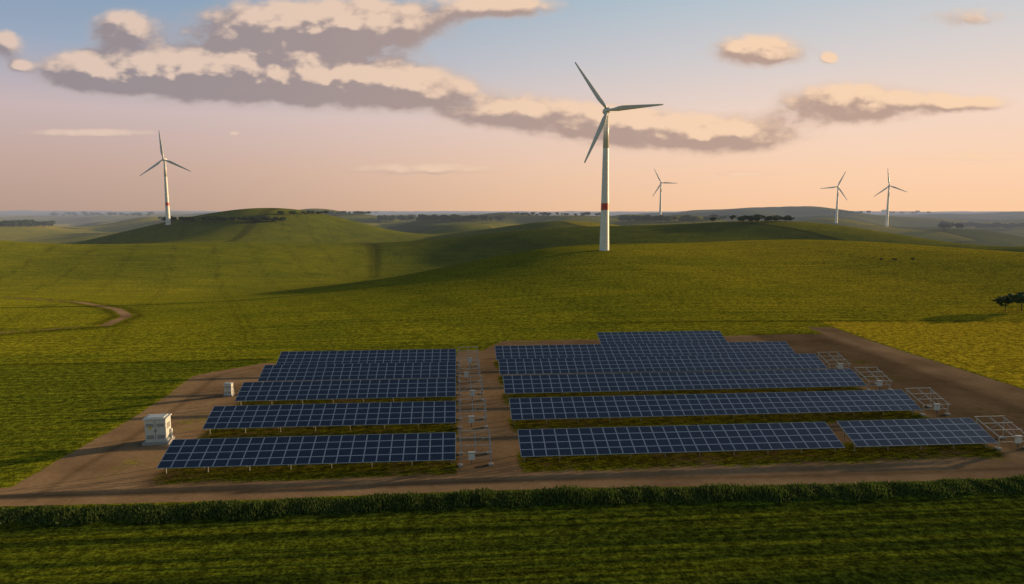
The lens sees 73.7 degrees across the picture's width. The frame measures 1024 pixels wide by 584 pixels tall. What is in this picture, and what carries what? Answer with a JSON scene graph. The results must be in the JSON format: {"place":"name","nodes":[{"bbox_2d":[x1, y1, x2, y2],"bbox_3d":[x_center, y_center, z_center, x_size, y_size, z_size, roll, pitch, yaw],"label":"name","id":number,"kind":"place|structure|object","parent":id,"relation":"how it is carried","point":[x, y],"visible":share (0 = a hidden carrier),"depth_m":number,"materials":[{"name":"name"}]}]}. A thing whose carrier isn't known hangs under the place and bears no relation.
{"place":"outdoors","nodes":[
{"label":"outdoors","id":0,"kind":"place"},
{"bbox_2d":[0,206,1023,583],"bbox_3d":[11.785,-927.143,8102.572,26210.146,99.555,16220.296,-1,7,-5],"label":"ground","id":1,"kind":"structure","parent":0,"point":[82,298],"depth_m":181.72,"materials":[{"name":"green plant"}]},
{"bbox_2d":[140,132,190,224],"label":"wind turbine","id":2,"kind":"object","parent":1,"relation":"on","point":[167,207],"visible":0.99,"depth_m":747.43,"materials":[{"name":"white metal"}]},
{"bbox_2d":[156,432,455,473],"bbox_3d":[-18.459,15.162,63.318,26.500,2.539,3.772,-1,7,-5],"label":"solar table","id":3,"kind":"object","parent":1,"relation":"on","point":[218,452],"visible":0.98,"depth_m":63.13,"materials":[{"name":"blue glass"}]},
{"bbox_2d":[202,401,455,433],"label":"solar table","id":4,"kind":"object","parent":1,"relation":"on","point":[250,416],"visible":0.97,"depth_m":74.02,"materials":[{"name":"blue glass"}]},
{"bbox_2d":[235,378,455,405],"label":"solar table","id":5,"kind":"object","parent":1,"relation":"on","point":[314,390],"visible":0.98,"depth_m":84.42,"materials":[{"name":"blue glass"}]},
{"bbox_2d":[258,362,455,381],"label":"solar table","id":6,"kind":"object","parent":1,"relation":"on","point":[352,371],"visible":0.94,"depth_m":93.83,"materials":[{"name":"blue glass"}]},
{"bbox_2d":[276,349,455,364],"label":"solar table","id":7,"kind":"object","parent":1,"relation":"on","point":[340,357],"visible":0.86,"depth_m":102.91,"materials":[{"name":"blue glass"}]},
{"bbox_2d":[481,215,489,219],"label":"tree","id":8,"kind":"object","parent":1,"relation":"on","point":[484,217],"visible":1,"depth_m":1466.37,"materials":[{"name":"green plant"}]},
{"bbox_2d":[0,473,1023,525],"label":"hedge","id":9,"kind":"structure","parent":1,"relation":"on","point":[247,510],"depth_m":55.48,"materials":[{"name":"leaves"},{"name":"foliage"}]},
{"bbox_2d":[575,62,662,250],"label":"wind turbine","id":10,"kind":"object","parent":1,"relation":"on","point":[604,226],"visible":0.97,"depth_m":266.65,"materials":[{"name":"white metal"}]},
{"bbox_2d":[495,341,795,364],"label":"solar table","id":11,"kind":"object","parent":1,"relation":"on","point":[656,349],"visible":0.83,"depth_m":106.20,"materials":[{"name":"blue glass"}]},
{"bbox_2d":[653,169,670,214],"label":"wind turbine","id":12,"kind":"object","parent":1,"relation":"on","point":[660,185],"visible":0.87,"depth_m":1405.86,"materials":[{"name":"white metal"}]},
{"bbox_2d":[518,422,844,461],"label":"solar table","id":13,"kind":"object","parent":1,"relation":"on","point":[721,437],"visible":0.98,"depth_m":65.89,"materials":[{"name":"blue glass"}]},
{"bbox_2d":[820,172,846,222],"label":"wind turbine","id":14,"kind":"object","parent":1,"relation":"on","point":[836,213],"visible":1,"depth_m":1466.00,"materials":[{"name":"white metal"}]},
{"bbox_2d":[875,172,905,226],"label":"wind turbine","id":15,"kind":"object","parent":1,"relation":"on","point":[887,213],"visible":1,"depth_m":1447.29,"materials":[{"name":"white metal"}]},
{"bbox_2d":[836,418,997,451],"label":"solar table","id":16,"kind":"object","parent":1,"relation":"on","point":[900,432],"visible":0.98,"depth_m":67.80,"materials":[{"name":"blue glass"}]},
{"bbox_2d":[953,223,963,227],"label":"tree","id":17,"kind":"object","parent":1,"relation":"on","point":[958,225],"visible":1,"depth_m":1345.35,"materials":[{"name":"green plant"}]},
{"bbox_2d":[992,295,1018,311],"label":"tree","id":18,"kind":"object","parent":1,"relation":"on","point":[1006,300],"visible":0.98,"depth_m":154.93,"materials":[{"name":"green plant"}]},
{"bbox_2d":[1007,292,1023,310],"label":"tree","id":19,"kind":"object","parent":1,"relation":"on","point":[1020,295],"visible":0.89,"depth_m":156.57,"materials":[{"name":"green plant"}]},
{"bbox_2d":[0,317,1023,555],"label":"dirt ground","id":20,"kind":"structure","parent":0,"point":[78,445],"depth_m":65.57,"materials":[{"name":"brown dirt"}]},
{"bbox_2d":[142,413,174,445],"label":"transformer station","id":21,"kind":"object","parent":20,"relation":"on","point":[158,430],"visible":1,"depth_m":69.03,"materials":[{"name":"paint"}]},
{"bbox_2d":[223,382,234,396],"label":"meter cabinet","id":22,"kind":"object","parent":20,"relation":"on","point":[228,389],"visible":1,"depth_m":87.11,"materials":[{"name":"metal"}]},
{"bbox_2d":[458,350,478,366],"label":"panel mounting frame","id":23,"kind":"object","parent":20,"relation":"on","point":[470,359],"visible":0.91,"depth_m":102.81,"materials":[{"name":"metal"}]},
{"bbox_2d":[458,364,480,381],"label":"panel mounting frame","id":24,"kind":"object","parent":20,"relation":"on","point":[469,372],"visible":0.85,"depth_m":93.95,"materials":[{"name":"metal"}]},
{"bbox_2d":[458,376,483,401],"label":"panel mounting frame","id":25,"kind":"object","parent":20,"relation":"on","point":[472,393],"visible":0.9,"depth_m":85.12,"materials":[{"name":"metal"}]},
{"bbox_2d":[458,398,487,428],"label":"panel mounting frame","id":26,"kind":"object","parent":20,"relation":"on","point":[471,419],"visible":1,"depth_m":74.86,"materials":[{"name":"metal"}]},
{"bbox_2d":[458,430,493,466],"bbox_3d":[-3.467,14.748,64.604,3.250,2.370,3.529,-1,7,-5],"label":"panel mounting frame","id":27,"kind":"object","parent":20,"relation":"on","point":[471,455],"visible":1,"depth_m":63.42,"materials":[{"name":"metal"}]},
{"bbox_2d":[597,331,726,343],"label":"solar table","id":28,"kind":"object","parent":20,"relation":"on","point":[658,337],"visible":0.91,"depth_m":115.98,"materials":[{"name":"blue glass"}]},
{"bbox_2d":[498,353,826,379],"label":"solar table","id":29,"kind":"object","parent":20,"relation":"on","point":[701,363],"visible":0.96,"depth_m":97.18,"materials":[{"name":"blue glass"}]},
{"bbox_2d":[503,369,866,398],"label":"solar table","id":30,"kind":"object","parent":20,"relation":"on","point":[646,382],"visible":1,"depth_m":87.78,"materials":[{"name":"blue glass"}]},
{"bbox_2d":[509,390,921,424],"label":"solar table","id":31,"kind":"object","parent":20,"relation":"on","point":[767,403],"visible":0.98,"depth_m":77.39,"materials":[{"name":"blue glass"}]},
{"bbox_2d":[817,352,849,368],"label":"panel mounting frame","id":32,"kind":"object","parent":20,"relation":"on","point":[839,366],"visible":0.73,"depth_m":99.08,"materials":[{"name":"metal"}]},
{"bbox_2d":[854,367,892,389],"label":"panel mounting frame","id":33,"kind":"object","parent":20,"relation":"on","point":[878,382],"visible":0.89,"depth_m":89.42,"materials":[{"name":"metal"}]},
{"bbox_2d":[905,388,950,415],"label":"panel mounting frame","id":34,"kind":"object","parent":20,"relation":"on","point":[936,406],"visible":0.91,"depth_m":78.95,"materials":[{"name":"metal"}]},
{"bbox_2d":[974,416,1023,449],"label":"panel mounting frame","id":35,"kind":"object","parent":20,"relation":"on","point":[1018,439],"visible":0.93,"depth_m":68.38,"materials":[{"name":"metal"}]},
{"bbox_2d":[0,0,1023,211],"label":"sky","id":36,"kind":"structure","parent":0,"point":[339,105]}
]}

